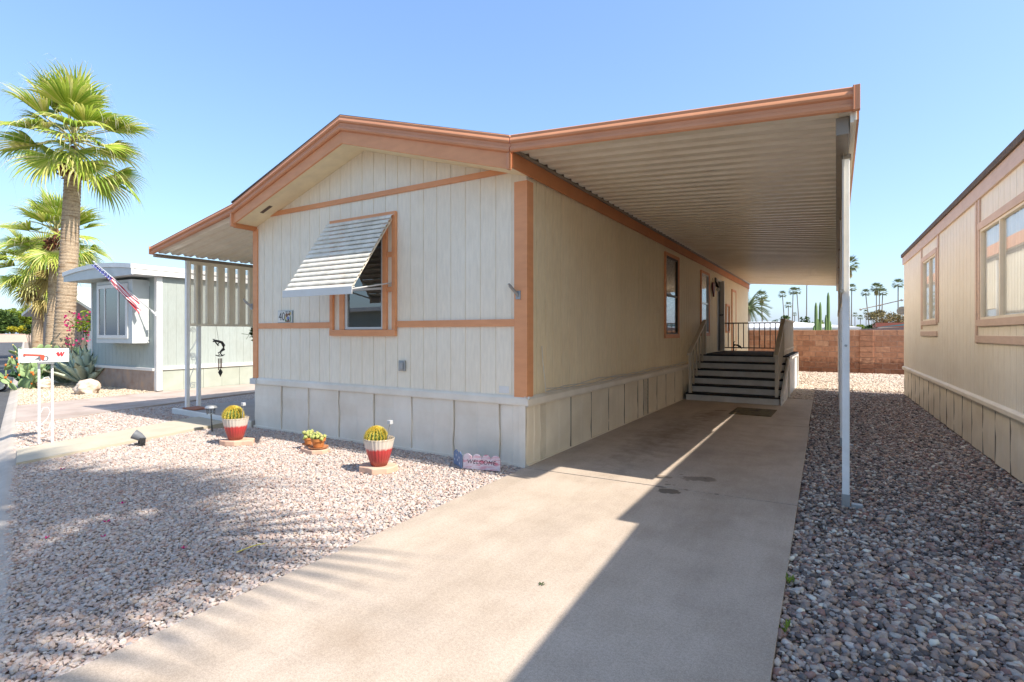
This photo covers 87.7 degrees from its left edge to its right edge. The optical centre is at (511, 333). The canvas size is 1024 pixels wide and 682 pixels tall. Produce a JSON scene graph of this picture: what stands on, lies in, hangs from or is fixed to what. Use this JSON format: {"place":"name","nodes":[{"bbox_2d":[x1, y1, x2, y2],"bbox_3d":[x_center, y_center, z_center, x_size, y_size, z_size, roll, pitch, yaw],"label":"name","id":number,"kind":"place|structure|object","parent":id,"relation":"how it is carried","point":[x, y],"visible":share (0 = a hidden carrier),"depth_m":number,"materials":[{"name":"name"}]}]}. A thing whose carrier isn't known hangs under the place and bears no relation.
{"place":"outdoors","nodes":[
{"label":"outdoors","id":0,"kind":"place"},
{"bbox_2d":[0,381,8,391],"bbox_3d":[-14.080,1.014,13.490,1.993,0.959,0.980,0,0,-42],"label":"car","id":1,"kind":"object","parent":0,"point":[3,386],"visible":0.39,"depth_m":13.72,"materials":[{"name":"paint"}]},
{"bbox_2d":[0,342,22,428],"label":"street","id":2,"kind":"structure","parent":0,"point":[5,347],"depth_m":24.94,"materials":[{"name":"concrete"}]},
{"bbox_2d":[0,342,24,681],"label":"kerb","id":3,"kind":"structure","parent":2,"relation":"on","point":[8,455],"depth_m":5.65,"materials":[{"name":"concrete"}]},
{"bbox_2d":[6,325,29,333],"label":"shrub","id":4,"kind":"object","parent":2,"relation":"on","point":[19,329],"visible":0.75,"depth_m":91.88,"materials":[{"name":"yellow plant"}]},
{"bbox_2d":[22,287,90,349],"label":"house","id":5,"kind":"structure","parent":0,"point":[83,299],"depth_m":33.92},
{"bbox_2d":[82,326,90,349],"bbox_3d":[-26.242,0.420,33.199,2.200,2.000,0.028,0,0,30],"label":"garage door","id":6,"kind":"structure","parent":5,"relation":"in","point":[89,343],"depth_m":33.23,"materials":[{"name":"white"}]},
{"bbox_2d":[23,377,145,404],"bbox_3d":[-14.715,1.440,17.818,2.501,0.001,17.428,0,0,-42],"label":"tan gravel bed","id":7,"kind":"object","parent":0,"point":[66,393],"depth_m":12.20,"materials":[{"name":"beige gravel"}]},
{"bbox_2d":[8,344,22,365],"bbox_3d":[-16.705,0.923,18.548,1.231,1.125,1.773,0,0,-38],"label":"prickly pear","id":8,"kind":"object","parent":7,"relation":"on","point":[14,361],"visible":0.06,"depth_m":18.45,"materials":[{"name":"green plant"}]},
{"bbox_2d":[0,356,45,389],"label":"prickly pear","id":9,"kind":"object","parent":7,"relation":"on","point":[28,372],"visible":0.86,"depth_m":13.79,"materials":[{"name":"green plant"}]},
{"bbox_2d":[7,364,50,380],"bbox_3d":[-13.169,1.132,14.638,0.766,0.718,1.113,0,0,30],"label":"prickly pear","id":10,"kind":"object","parent":7,"relation":"on","point":[13,373],"visible":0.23,"depth_m":14.32,"materials":[{"name":"green plant"}]},
{"bbox_2d":[35,378,50,388],"bbox_3d":[-12.214,1.325,13.914,0.418,0.322,0.342,0,0,30],"label":"boulder","id":11,"kind":"object","parent":7,"relation":"on","point":[45,383],"visible":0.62,"depth_m":13.81,"materials":[{"name":"stone"}]},
{"bbox_2d":[32,341,88,353],"bbox_3d":[-14.832,0.875,17.658,2.412,1.264,1.290,0,0,4],"label":"prickly pear","id":12,"kind":"object","parent":7,"relation":"on","point":[76,349],"visible":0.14,"depth_m":17.51,"materials":[{"name":"green plant"}]},
{"bbox_2d":[46,348,78,382],"bbox_3d":[-12.870,0.943,15.440,1.852,1.054,1.812,0,0,-5],"label":"agave","id":13,"kind":"object","parent":7,"relation":"on","point":[60,379],"visible":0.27,"depth_m":15.20,"materials":[{"name":"green plant"}]},
{"bbox_2d":[17,379,155,404],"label":"tan gravel","id":14,"kind":"structure","parent":7,"relation":"on","point":[27,395],"depth_m":12.64,"materials":[{"name":"beige gravel"}]},
{"bbox_2d":[43,345,103,382],"bbox_3d":[-11.817,0.882,14.805,2.064,1.177,2.269,0,0,30],"label":"agave","id":15,"kind":"object","parent":14,"relation":"on","point":[80,366],"visible":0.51,"depth_m":14.42,"materials":[{"name":"green plant"}]},
{"bbox_2d":[72,379,100,394],"bbox_3d":[-10.085,1.306,12.680,0.612,0.454,0.537,0,0,30],"label":"boulder","id":16,"kind":"object","parent":7,"relation":"on","point":[88,386],"visible":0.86,"depth_m":12.51,"materials":[{"name":"stone"}]},
{"bbox_2d":[62,263,252,391],"bbox_3d":[-6.737,-0.135,19.714,3.662,3.210,14.749,0,0,30],"label":"grey mobile home","id":17,"kind":"object","parent":7,"relation":"on","point":[133,348],"visible":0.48,"depth_m":13.49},
{"bbox_2d":[97,279,148,342],"bbox_3d":[-9.882,-0.540,13.508,1.840,1.560,0.399,0,0,30],"label":"bay window","id":18,"kind":"structure","parent":17,"relation":"in","point":[118,321],"depth_m":13.18,"materials":[{"name":"white glass"}]},
{"bbox_2d":[92,261,157,315],"bbox_3d":[-9.299,-1.080,12.809,1.419,1.300,0.147,0,0,-9],"label":"flag","id":19,"kind":"object","parent":17,"relation":"attached to","point":[131,298],"visible":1,"depth_m":12.80,"materials":[{"name":"fabric"}]},
{"bbox_2d":[16,417,223,464],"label":"walkway","id":20,"kind":"structure","parent":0,"point":[59,449],"depth_m":7.09,"materials":[{"name":"concrete"}]},
{"bbox_2d":[16,384,254,421],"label":"neighbor driveway","id":21,"kind":"structure","parent":0,"point":[71,408],"depth_m":10.98,"materials":[{"name":"concrete"}]},
{"bbox_2d":[18,393,254,444],"bbox_3d":[-4.884,1.450,12.423,2.878,0.001,11.783,0,0,25],"label":"side yard gravel bed","id":22,"kind":"object","parent":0,"point":[234,398],"visible":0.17,"depth_m":11.55,"materials":[{"name":"beige gravel"}]},
{"bbox_2d":[18,348,68,443],"bbox_3d":[-6.126,0.831,6.980,0.495,1.279,0.184,0,0,-45],"label":"mailbox","id":23,"kind":"object","parent":22,"relation":"on","point":[39,356],"visible":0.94,"depth_m":6.96,"materials":[{"name":"white metal"}]},
{"bbox_2d":[13,402,221,450],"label":"entry gravel","id":24,"kind":"structure","parent":22,"relation":"on","point":[95,424],"depth_m":8.41,"materials":[{"name":"beige gravel"}]},
{"bbox_2d":[179,399,254,426],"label":"patio","id":25,"kind":"structure","parent":0,"point":[249,409],"depth_m":9.57,"materials":[{"name":"concrete"}]},
{"bbox_2d":[183,406,205,409],"bbox_3d":[-5.639,1.331,9.517,0.400,0.023,0.260,0,0,31],"label":"terracotta tile","id":26,"kind":"object","parent":25,"relation":"on","point":[196,408],"visible":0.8,"depth_m":9.46,"materials":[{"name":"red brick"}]},
{"bbox_2d":[149,204,252,406],"bbox_3d":[-2.967,-0.282,12.079,2.405,3.264,8.465,0,0,31],"label":"porch awning","id":27,"kind":"object","parent":25,"relation":"on","point":[214,236],"visible":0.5,"depth_m":9.70,"materials":[{"name":"metal"}]},
{"bbox_2d":[213,327,224,376],"bbox_3d":[-5.539,0.340,10.077,0.064,0.960,0.248,0,0,31],"label":"wind chime","id":28,"kind":"object","parent":27,"relation":"hanging from","point":[220,371],"visible":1,"depth_m":10.10,"materials":[{"name":"metal"}]},
{"bbox_2d":[246,327,252,340],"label":"hanging plant","id":29,"kind":"object","parent":27,"relation":"hanging from","point":[251,332],"visible":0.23,"depth_m":8.74,"materials":[{"name":"green plant"}]},
{"bbox_2d":[172,408,251,427],"bbox_3d":[-5.062,1.420,8.898,2.556,0.160,0.046,0,0,35],"label":"patio edge","id":30,"kind":"object","parent":25,"relation":"attached to","point":[190,413],"visible":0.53,"depth_m":9.09,"materials":[{"name":"white paint"}]},
{"bbox_2d":[0,427,522,681],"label":"pink gravel","id":31,"kind":"structure","parent":0,"point":[99,471],"depth_m":4.06,"materials":[{"name":"gravel"}]},
{"bbox_2d":[131,430,146,445],"bbox_3d":[-4.768,1.339,6.818,0.184,0.221,0.142,0,0,-9],"label":"spotlight","id":32,"kind":"object","parent":31,"relation":"on","point":[140,437],"visible":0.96,"depth_m":6.78,"materials":[{"name":"black plastic"}]},
{"bbox_2d":[205,405,216,431],"bbox_3d":[-4.415,1.260,7.820,0.170,0.421,0.170,0,0,30],"label":"path light","id":33,"kind":"object","parent":31,"relation":"on","point":[208,407],"visible":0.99,"depth_m":7.80,"materials":[{"name":"black plastic"}]},
{"bbox_2d":[219,437,254,446],"bbox_3d":[-3.533,1.407,6.930,0.446,0.065,0.284,0,0,9],"label":"stepping stone","id":34,"kind":"object","parent":31,"relation":"on","point":[246,441],"visible":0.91,"depth_m":6.83,"materials":[{"name":"beige stone"}]},
{"bbox_2d":[222,416,248,439],"bbox_3d":[-3.588,1.232,6.927,0.320,0.287,0.320,0,0,30],"label":"glazed pot","id":35,"kind":"object","parent":34,"relation":"on","point":[235,429],"visible":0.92,"depth_m":6.83,"materials":[{"name":"ceramic"}]},
{"bbox_2d":[222,405,245,418],"bbox_3d":[-3.621,1.046,6.930,0.293,0.247,0.292,0,0,30],"label":"barrel cactus","id":36,"kind":"object","parent":35,"relation":"on","point":[233,412],"visible":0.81,"depth_m":6.86,"materials":[{"name":"plant"}]},
{"bbox_2d":[236,543,264,552],"bbox_3d":[-1.704,1.395,3.491,0.007,0.015,0.198,0,0,38],"label":"twig","id":37,"kind":"object","parent":31,"relation":"on","point":[249,547],"visible":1,"depth_m":3.48,"materials":[{"name":"brown wood"}]},
{"bbox_2d":[300,446,329,454],"bbox_3d":[-2.403,1.415,6.472,0.403,0.050,0.221,0,0,30],"label":"stepping stone","id":38,"kind":"object","parent":31,"relation":"on","point":[306,449],"visible":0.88,"depth_m":6.39,"materials":[{"name":"beige stone"}]},
{"bbox_2d":[302,438,312,445],"bbox_3d":[-2.534,1.340,6.631,0.148,0.100,0.148,0,0,30],"label":"clay pot","id":39,"kind":"object","parent":38,"relation":"on","point":[307,441],"visible":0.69,"depth_m":6.59,"materials":[{"name":"ceramic"}]},
{"bbox_2d":[302,429,313,439],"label":"succulent","id":40,"kind":"object","parent":39,"relation":"on","point":[308,433],"visible":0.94,"depth_m":6.60,"materials":[{"name":"plant"}]},
{"bbox_2d":[308,437,328,448],"bbox_3d":[-2.343,1.327,6.455,0.236,0.125,0.236,0,0,30],"label":"clay pot","id":41,"kind":"object","parent":38,"relation":"on","point":[318,444],"visible":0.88,"depth_m":6.40,"materials":[{"name":"ceramic"}]},
{"bbox_2d":[310,431,326,440],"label":"succulent","id":42,"kind":"object","parent":41,"relation":"on","point":[318,435],"visible":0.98,"depth_m":6.39,"materials":[{"name":"plant"}]},
{"bbox_2d":[359,462,397,474],"bbox_3d":[-1.407,1.407,5.586,0.408,0.065,0.316,0,0,30],"label":"stepping stone","id":43,"kind":"object","parent":31,"relation":"on","point":[367,467],"visible":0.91,"depth_m":5.47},
{"bbox_2d":[364,435,394,466],"bbox_3d":[-1.387,1.232,5.569,0.320,0.287,0.320,0,0,30],"label":"glazed pot","id":44,"kind":"object","parent":43,"relation":"on","point":[379,453],"visible":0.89,"depth_m":5.47,"materials":[{"name":"ceramic"}]},
{"bbox_2d":[363,425,388,440],"bbox_3d":[-1.423,1.072,5.585,0.279,0.235,0.278,0,0,30],"label":"barrel cactus","id":45,"kind":"object","parent":44,"relation":"on","point":[375,433],"visible":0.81,"depth_m":5.53,"materials":[{"name":"yellow plant"}]},
{"bbox_2d":[387,420,392,439],"bbox_3d":[-1.280,1.038,5.541,0.081,0.276,0.040,0,0,30],"label":"solar stake","id":46,"kind":"object","parent":44,"relation":"in","point":[389,422],"visible":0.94,"depth_m":5.53,"materials":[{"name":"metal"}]},
{"bbox_2d":[454,449,500,470],"bbox_3d":[-0.415,1.348,5.659,0.633,0.164,0.142,0,0,34],"label":"welcome sign","id":47,"kind":"object","parent":31,"relation":"on","point":[478,462],"visible":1,"depth_m":5.61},
{"bbox_2d":[48,398,812,681],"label":"driveway","id":48,"kind":"structure","parent":0,"point":[655,546],"depth_m":3.01,"materials":[{"name":"concrete"}]},
{"bbox_2d":[230,114,749,467],"bbox_3d":[2.326,-0.634,13.923,5.066,4.208,17.735,0,0,31],"label":"mobile home","id":49,"kind":"object","parent":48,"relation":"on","point":[443,291],"visible":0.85,"depth_m":6.75,"materials":[{"name":"beige"}]},
{"bbox_2d":[278,310,292,322],"bbox_3d":[-3.326,-0.247,7.826,0.340,0.180,0.026,0,0,31],"label":"number tile","id":50,"kind":"object","parent":49,"relation":"on","point":[285,316],"visible":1,"depth_m":7.80,"materials":[{"name":"tile"}]},
{"bbox_2d":[510,84,862,509],"bbox_3d":[5.738,-0.265,11.945,2.980,3.470,17.290,0,0,31],"label":"carport","id":51,"kind":"object","parent":49,"relation":"attached to","point":[754,192],"visible":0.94,"depth_m":5.73,"materials":[{"name":"metal"}]},
{"bbox_2d":[712,278,715,296],"bbox_3d":[5.389,-1.231,14.269,0.051,0.500,0.320,0,0,31],"label":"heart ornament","id":52,"kind":"object","parent":49,"relation":"attached to","point":[713,287],"visible":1,"depth_m":14.22,"materials":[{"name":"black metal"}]},
{"bbox_2d":[729,407,776,416],"bbox_3d":[4.352,1.411,9.618,0.706,0.014,0.920,0,0,30],"label":"door mat","id":53,"kind":"object","parent":48,"relation":"on","point":[754,412],"depth_m":9.60,"materials":[{"name":"fabric"}]},
{"bbox_2d":[0,0,1023,333],"label":"sky","id":54,"kind":"structure","parent":0,"point":[228,90],"materials":[{"name":"blue"}]},
{"bbox_2d":[24,342,1016,478],"bbox_3d":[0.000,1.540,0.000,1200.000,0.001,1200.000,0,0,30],"label":"ground","id":55,"kind":"structure","parent":0,"point":[26,346],"depth_m":63.34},
{"bbox_2d":[0,310,23,333],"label":"street tree","id":56,"kind":"object","parent":55,"relation":"on","point":[9,319],"visible":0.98,"depth_m":98.28,"materials":[{"name":"green plant"}]},
{"bbox_2d":[0,334,30,341],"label":"street wall","id":57,"kind":"structure","parent":55,"relation":"on","point":[13,337],"depth_m":91.19,"materials":[{"name":"paint"}]},
{"bbox_2d":[0,306,31,333],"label":"street tree","id":58,"kind":"object","parent":55,"relation":"on","point":[27,320],"visible":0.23,"depth_m":105.18,"materials":[{"name":"green plant"}]},
{"bbox_2d":[22,324,31,348],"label":"shrub","id":59,"kind":"object","parent":55,"relation":"on","point":[28,327],"visible":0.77,"depth_m":39.84,"materials":[{"name":"green plant"}]},
{"bbox_2d":[0,221,85,348],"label":"fan palm","id":60,"kind":"object","parent":55,"relation":"on","point":[39,308],"visible":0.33,"depth_m":31.11,"materials":[{"name":"green plant"}]},
{"bbox_2d":[0,184,113,345],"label":"fan palm","id":61,"kind":"object","parent":55,"relation":"on","point":[47,209],"visible":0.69,"depth_m":24.85,"materials":[{"name":"green plant"}]},
{"bbox_2d":[64,310,90,348],"bbox_3d":[-14.155,0.347,17.511,1.112,2.251,0.876,0,0,30],"label":"bougainvillea","id":62,"kind":"object","parent":55,"relation":"on","point":[86,332],"visible":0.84,"depth_m":17.47,"materials":[{"name":"pink plant"}]},
{"bbox_2d":[0,57,158,352],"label":"fan palm","id":63,"kind":"object","parent":55,"relation":"on","point":[80,99],"visible":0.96,"depth_m":17.66,"materials":[{"name":"green plant"}]},
{"bbox_2d":[748,290,772,321],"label":"date palm","id":64,"kind":"object","parent":55,"relation":"on","point":[752,303],"visible":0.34,"depth_m":54.41,"materials":[{"name":"green plant"}]},
{"bbox_2d":[756,291,767,321],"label":"distant palm","id":65,"kind":"object","parent":55,"relation":"on","point":[762,299],"visible":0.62,"depth_m":148.63,"materials":[{"name":"green plant"}]},
{"bbox_2d":[772,315,790,321],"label":"shrub","id":66,"kind":"object","parent":55,"relation":"on","point":[785,316],"visible":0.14,"depth_m":59.89,"materials":[{"name":"green plant"}]},
{"bbox_2d":[778,291,786,314],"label":"distant palm","id":67,"kind":"object","parent":55,"relation":"on","point":[781,292],"visible":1,"depth_m":203.86,"materials":[{"name":"plant"}]},
{"bbox_2d":[784,302,791,319],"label":"distant palm","id":68,"kind":"object","parent":55,"relation":"on","point":[786,303],"visible":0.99,"depth_m":203.86,"materials":[{"name":"plant"}]},
{"bbox_2d":[789,287,798,320],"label":"distant palm","id":69,"kind":"object","parent":55,"relation":"on","point":[793,288],"visible":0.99,"depth_m":191.86,"materials":[{"name":"green plant"}]},
{"bbox_2d":[793,287,801,321],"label":"distant palm","id":70,"kind":"object","parent":55,"relation":"on","point":[797,299],"visible":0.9,"depth_m":191.87,"materials":[{"name":"plant"}]},
{"bbox_2d":[749,322,860,329],"bbox_3d":[13.345,0.440,29.408,9.700,2.160,4.400,0,0,30],"label":"white roofed home","id":71,"kind":"object","parent":55,"relation":"on","point":[801,326],"visible":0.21,"depth_m":26.99,"materials":[{"name":"white"}]},
{"bbox_2d":[800,316,810,322],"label":"shrub","id":72,"kind":"object","parent":55,"relation":"on","point":[806,320],"visible":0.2,"depth_m":54.77,"materials":[{"name":"green plant"}]},
{"bbox_2d":[806,285,806,315],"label":"distant palm","id":73,"kind":"object","parent":55,"relation":"on","point":[806,300],"depth_m":179.89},
{"bbox_2d":[850,283,856,325],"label":"distant palm","id":74,"kind":"object","parent":55,"relation":"on","point":[852,285],"visible":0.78,"depth_m":179.86,"materials":[{"name":"plant"}]},
{"bbox_2d":[850,256,859,278],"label":"distant palm","id":75,"kind":"object","parent":55,"relation":"on","point":[853,265],"visible":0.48,"depth_m":103.67,"materials":[{"name":"green plant"}]},
{"bbox_2d":[861,289,869,324],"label":"distant palm","id":76,"kind":"object","parent":55,"relation":"on","point":[865,290],"visible":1,"depth_m":191.88,"materials":[{"name":"plant"}]},
{"bbox_2d":[863,324,872,328],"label":"shrub","id":77,"kind":"object","parent":55,"relation":"on","point":[868,326],"visible":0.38,"depth_m":58.07,"materials":[{"name":"green plant"}]},
{"bbox_2d":[870,282,882,309],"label":"distant palm","id":78,"kind":"object","parent":55,"relation":"on","point":[875,290],"visible":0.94,"depth_m":191.67,"materials":[{"name":"green plant"}]},
{"bbox_2d":[859,324,903,329],"bbox_3d":[21.954,0.460,31.450,5.300,2.120,4.230,0,0,30],"label":"brown roofed home","id":79,"kind":"object","parent":55,"relation":"on","point":[898,328],"visible":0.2,"depth_m":29.59,"materials":[{"name":"brown"}]},
{"bbox_2d":[878,287,888,322],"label":"distant palm","id":80,"kind":"object","parent":55,"relation":"on","point":[882,289],"visible":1,"depth_m":187.05,"materials":[{"name":"plant"}]},
{"bbox_2d":[864,309,903,327],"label":"shade tree","id":81,"kind":"object","parent":55,"relation":"on","point":[895,318],"visible":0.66,"depth_m":49.83,"materials":[{"name":"green plant"}]},
{"bbox_2d":[873,323,903,327],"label":"red roofed house","id":82,"kind":"structure","parent":55,"relation":"on","point":[879,325],"depth_m":48.39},
{"bbox_2d":[892,278,903,314],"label":"distant palm","id":83,"kind":"object","parent":55,"relation":"on","point":[898,285],"visible":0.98,"depth_m":167.85,"materials":[{"name":"green plant"}]},
{"bbox_2d":[859,129,1023,482],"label":"neighbor mobile home","id":84,"kind":"object","parent":55,"relation":"on","point":[962,309],"visible":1,"depth_m":6.53,"materials":[{"name":"beige"}]},
{"bbox_2d":[813,302,821,329],"bbox_3d":[14.303,0.020,24.998,0.422,3.000,0.137,0,0,2],"label":"column cactus","id":85,"kind":"object","parent":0,"point":[817,324],"depth_m":24.95,"materials":[{"name":"green plant"}]},
{"bbox_2d":[824,292,831,329],"bbox_3d":[14.820,-0.205,25.000,0.325,3.450,0.136,0,0,5],"label":"column cactus","id":86,"kind":"object","parent":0,"point":[827,325],"depth_m":24.95,"materials":[{"name":"green plant"}]},
{"bbox_2d":[772,414,1023,680],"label":"river gravel bed","id":87,"kind":"object","parent":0,"point":[916,675],"visible":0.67,"depth_m":3.53,"materials":[{"name":"grey gravel"}]},
{"bbox_2d":[770,530,1023,681],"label":"river pebbles","id":88,"kind":"object","parent":87,"relation":"on","point":[963,615],"visible":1,"depth_m":2.71,"materials":[{"name":"gravel"}]},
{"bbox_2d":[779,619,790,631],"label":"weed","id":89,"kind":"object","parent":88,"relation":"on","point":[786,624],"visible":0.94,"depth_m":2.59,"materials":[{"name":"green plant"}]},
{"bbox_2d":[785,571,794,582],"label":"weed","id":90,"kind":"object","parent":88,"relation":"on","point":[788,579],"visible":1,"depth_m":3.09,"materials":[{"name":"green plant"}]},
{"bbox_2d":[794,389,1023,569],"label":"river pebbles","id":91,"kind":"object","parent":87,"relation":"on","point":[873,415],"visible":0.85,"depth_m":5.04,"materials":[{"name":"gravel"}]},
{"label":"back gravel bed","id":92,"kind":"structure","parent":0,"visible":0},
{"bbox_2d":[715,371,903,399],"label":"back gravel","id":93,"kind":"structure","parent":92,"relation":"on","point":[808,385],"depth_m":15.14,"materials":[{"name":"stone"}]},
{"bbox_2d":[685,318,798,405],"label":"entry stairs","id":94,"kind":"structure","parent":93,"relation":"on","point":[776,370],"depth_m":11.73,"materials":[{"name":"paint"}]},
{"bbox_2d":[748,330,903,374],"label":"block wall","id":95,"kind":"structure","parent":92,"relation":"on","point":[877,351],"depth_m":19.16,"materials":[{"name":"brown brick"}]}
]}

